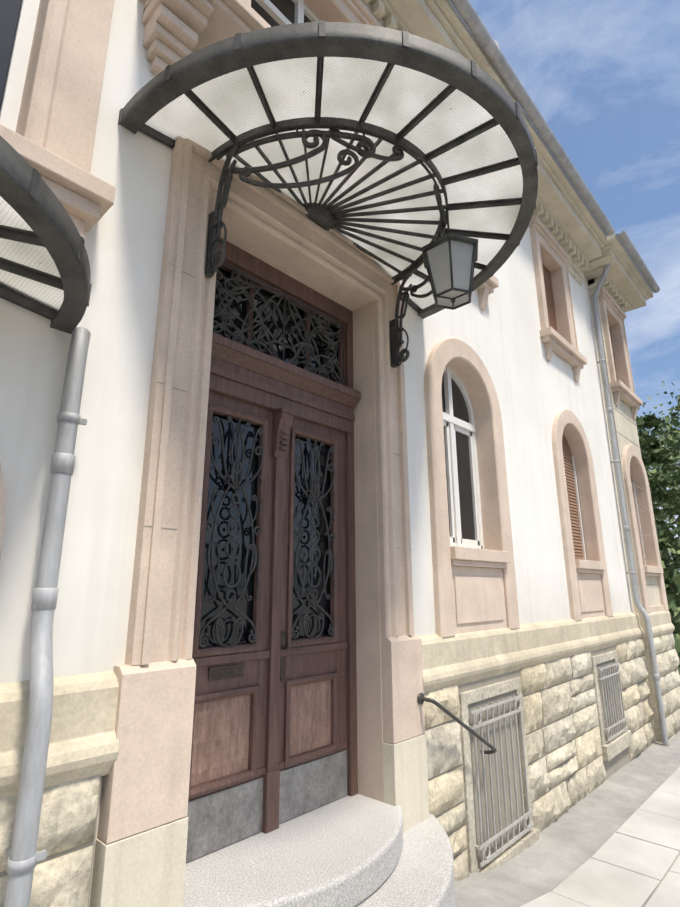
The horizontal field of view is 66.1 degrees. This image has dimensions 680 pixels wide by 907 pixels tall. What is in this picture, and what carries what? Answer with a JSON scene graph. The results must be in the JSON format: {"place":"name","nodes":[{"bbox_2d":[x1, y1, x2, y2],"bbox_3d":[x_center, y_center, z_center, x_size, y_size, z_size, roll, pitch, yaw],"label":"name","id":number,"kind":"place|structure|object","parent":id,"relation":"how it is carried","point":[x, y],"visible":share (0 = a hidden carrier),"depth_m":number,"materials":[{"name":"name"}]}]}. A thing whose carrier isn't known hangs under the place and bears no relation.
{"place":"outdoors","nodes":[
{"label":"outdoors","id":0,"kind":"place"},
{"bbox_2d":[472,35,516,100],"bbox_3d":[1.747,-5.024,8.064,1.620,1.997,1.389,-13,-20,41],"label":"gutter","id":1,"kind":"object","parent":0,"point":[492,64],"depth_m":7.73,"materials":[{"name":"metal"}]},
{"bbox_2d":[449,0,679,568],"label":"sky","id":2,"kind":"structure","parent":0,"point":[603,75],"materials":[{"name":"blue"}]},
{"bbox_2d":[455,733,679,906],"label":"apron strip","id":3,"kind":"object","parent":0,"point":[570,841],"visible":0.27,"depth_m":4.64,"materials":[{"name":"concrete"}]},
{"bbox_2d":[0,774,101,906],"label":"stone wall","id":4,"kind":"structure","parent":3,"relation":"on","point":[62,875],"depth_m":2.03,"materials":[{"name":"stone"}]},
{"bbox_2d":[356,814,455,906],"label":"step","id":5,"kind":"object","parent":3,"relation":"on","point":[422,874],"visible":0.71,"depth_m":2.91,"materials":[{"name":"stone"}]},
{"bbox_2d":[183,794,402,906],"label":"doorstep","id":6,"kind":"object","parent":5,"relation":"on","point":[345,851],"visible":0.81,"depth_m":2.72,"materials":[{"name":"stone"}]},
{"bbox_2d":[520,766,679,906],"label":"pavement slabs","id":7,"kind":"structure","parent":3,"relation":"on","point":[630,861],"depth_m":4.16,"materials":[{"name":"grey concrete"}]},
{"bbox_2d":[598,297,660,627],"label":"bay wall","id":8,"kind":"structure","parent":0,"point":[626,428],"depth_m":9.45,"materials":[{"name":"stone"}]},
{"bbox_2d":[642,637,662,742],"bbox_3d":[4.681,3.861,7.795,0.170,2.140,0.016,-13,-20,41],"label":"bay return","id":9,"kind":"object","parent":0,"point":[652,696],"visible":0.14,"depth_m":7.85,"materials":[{"name":"beige stone"}]},
{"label":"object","id":10,"kind":"object","parent":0,"visible":0},
{"bbox_2d":[630,474,645,564],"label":"window","id":11,"kind":"structure","parent":10,"relation":"on","point":[638,523],"depth_m":9.44,"materials":[{"name":"white paint"}]},
{"label":"ground","id":12,"kind":"structure","parent":0,"visible":0},
{"bbox_2d":[0,0,633,904],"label":"wall","id":13,"kind":"structure","parent":12,"relation":"on","point":[536,390],"depth_m":2.83,"materials":[{"name":"paint"}]},
{"bbox_2d":[0,463,6,557],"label":"side doorway stone","id":14,"kind":"object","parent":13,"relation":"attached to","point":[3,495],"visible":1,"depth_m":2.10,"materials":[{"name":"stone"}]},
{"bbox_2d":[0,135,91,333],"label":"canopy","id":15,"kind":"object","parent":13,"relation":"attached to","point":[45,272],"visible":1,"depth_m":1.94,"materials":[{"name":"metal"}]},
{"bbox_2d":[4,327,90,906],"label":"downpipe","id":16,"kind":"object","parent":13,"relation":"attached to","point":[24,856],"visible":1,"depth_m":2.04,"materials":[{"name":"metal"}]},
{"bbox_2d":[89,136,428,906],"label":"door surround","id":17,"kind":"object","parent":13,"relation":"attached to","point":[141,844],"visible":0.85,"depth_m":2.99,"materials":[{"name":"stone"}]},
{"bbox_2d":[186,237,360,862],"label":"double door","id":18,"kind":"structure","parent":17,"relation":"attached to","point":[270,751],"depth_m":3.46,"materials":[{"name":"wood"}]},
{"bbox_2d":[208,631,303,681],"bbox_3d":[-0.489,1.261,3.199,0.077,0.304,0.677,-13,-20,41],"label":"door hardware","id":19,"kind":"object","parent":18,"relation":"attached to","point":[225,672],"depth_m":3.10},
{"bbox_2d":[199,263,343,647],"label":"door grilles","id":20,"kind":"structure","parent":18,"relation":"attached to","point":[319,369],"depth_m":3.61,"materials":[{"name":"black metal"}]},
{"bbox_2d":[145,263,410,549],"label":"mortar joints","id":21,"kind":"object","parent":17,"relation":"attached to","point":[186,391],"visible":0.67,"depth_m":2.81,"materials":[{"name":"beige stone"}]},
{"bbox_2d":[0,0,642,419],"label":"window stone","id":22,"kind":"object","parent":13,"relation":"attached to","point":[52,144],"visible":0.4,"depth_m":2.78,"materials":[{"name":"stone"}]},
{"bbox_2d":[0,0,617,379],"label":"window","id":23,"kind":"structure","parent":22,"relation":"on","point":[18,18],"depth_m":2.74,"materials":[{"name":"white paint"}]},
{"bbox_2d":[118,20,537,318],"bbox_3d":[0.374,-1.806,3.412,1.632,0.267,2.940,-13,-20,41],"label":"canopy","id":24,"kind":"object","parent":13,"relation":"attached to","point":[452,124],"visible":0.85,"depth_m":3.01,"materials":[{"name":"glass"}]},
{"bbox_2d":[205,128,445,367],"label":"canopy brackets","id":25,"kind":"object","parent":24,"relation":"attached to","point":[215,259],"visible":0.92,"depth_m":3.06,"materials":[{"name":"metal"}]},
{"bbox_2d":[422,208,477,309],"bbox_3d":[0.747,-1.373,3.556,0.420,0.778,0.364,-13,-20,41],"label":"lantern","id":26,"kind":"object","parent":24,"relation":"hanging from","point":[449,259],"visible":1,"depth_m":3.41,"materials":[{"name":"glass"}]},
{"bbox_2d":[442,366,483,548],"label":"arched window","id":27,"kind":"structure","parent":13,"relation":"attached to","point":[464,503],"depth_m":5.38,"materials":[{"name":"white paint"}]},
{"bbox_2d":[361,0,653,312],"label":"cornice","id":28,"kind":"structure","parent":13,"relation":"attached to","point":[562,213],"depth_m":7.86,"materials":[{"name":"stone"}]},
{"bbox_2d":[450,0,659,292],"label":"eaves gutter","id":29,"kind":"object","parent":28,"relation":"attached to","point":[469,16],"visible":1,"depth_m":6.79,"materials":[{"name":"metal"}]},
{"bbox_2d":[424,338,668,637],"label":"stone window frames","id":30,"kind":"structure","parent":13,"relation":"attached to","point":[475,589],"depth_m":5.27,"materials":[{"name":"stone"}]},
{"bbox_2d":[468,662,627,866],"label":"basement window grilles","id":31,"kind":"object","parent":13,"relation":"attached to","point":[609,729],"visible":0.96,"depth_m":4.47,"materials":[{"name":"grey metal"}]},
{"bbox_2d":[562,434,585,559],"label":"window shutter","id":32,"kind":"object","parent":13,"relation":"attached to","point":[574,510],"depth_m":7.53,"materials":[{"name":"brown paint"}]},
{"bbox_2d":[593,263,668,745],"bbox_3d":[4.703,0.348,8.471,0.122,8.046,0.539,10,-18,-34],"label":"downpipe","id":33,"kind":"object","parent":13,"relation":"attached to","point":[644,613],"visible":0.92,"depth_m":8.39,"materials":[{"name":"metal"}]},
{"bbox_2d":[424,638,655,880],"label":"stone wall","id":34,"kind":"structure","parent":12,"relation":"on","point":[569,767],"depth_m":5.07,"materials":[{"name":"stone"}]},
{"bbox_2d":[418,693,496,753],"bbox_3d":[0.905,2.094,4.004,0.174,0.598,0.970,-13,-20,41],"label":"handrail","id":35,"kind":"object","parent":34,"relation":"attached to","point":[421,698],"visible":0.96,"depth_m":3.87,"materials":[{"name":"metal"}]},
{"bbox_2d":[459,650,632,872],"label":"basement window frames","id":36,"kind":"structure","parent":34,"relation":"attached to","point":[616,745],"depth_m":4.47,"materials":[{"name":"beige stone"}]},
{"bbox_2d":[588,278,645,636],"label":"bay side walls","id":37,"kind":"structure","parent":12,"relation":"on","point":[635,609],"depth_m":8.75,"materials":[{"name":"white paint"}]},
{"bbox_2d":[597,298,657,584],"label":"quoin joints","id":38,"kind":"object","parent":37,"relation":"attached to","point":[630,461],"visible":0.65,"depth_m":9.28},
{"bbox_2d":[636,412,679,618],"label":"tree","id":39,"kind":"object","parent":12,"relation":"on","point":[654,456],"visible":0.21,"depth_m":15.39,"materials":[{"name":"green plant"}]},
{"bbox_2d":[637,381,679,569],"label":"tree","id":40,"kind":"object","parent":12,"relation":"on","point":[672,414],"visible":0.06,"depth_m":22.48,"materials":[{"name":"green plant"}]},
{"bbox_2d":[641,415,679,570],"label":"tree","id":41,"kind":"object","parent":12,"relation":"on","point":[674,444],"visible":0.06,"depth_m":18.38,"materials":[{"name":"green plant"}]},
{"bbox_2d":[653,633,679,740],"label":"stone wall","id":42,"kind":"structure","parent":12,"relation":"on","point":[667,657],"depth_m":8.23,"materials":[{"name":"stone"}]},
{"bbox_2d":[661,559,679,674],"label":"shrubs","id":43,"kind":"object","parent":12,"relation":"on","point":[673,581],"visible":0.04,"depth_m":11.05,"materials":[{"name":"green plant"}]},
{"bbox_3d":[-4.320,1.569,-1.595,0.126,2.360,5.830,-13,-20,41],"label":"base","id":44,"kind":"object","parent":12,"relation":"on","visible":0},
{"bbox_2d":[0,611,674,798],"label":"stone ledge","id":45,"kind":"object","parent":44,"relation":"on","point":[83,742],"visible":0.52,"depth_m":2.30,"materials":[{"name":"stone"}]}
]}

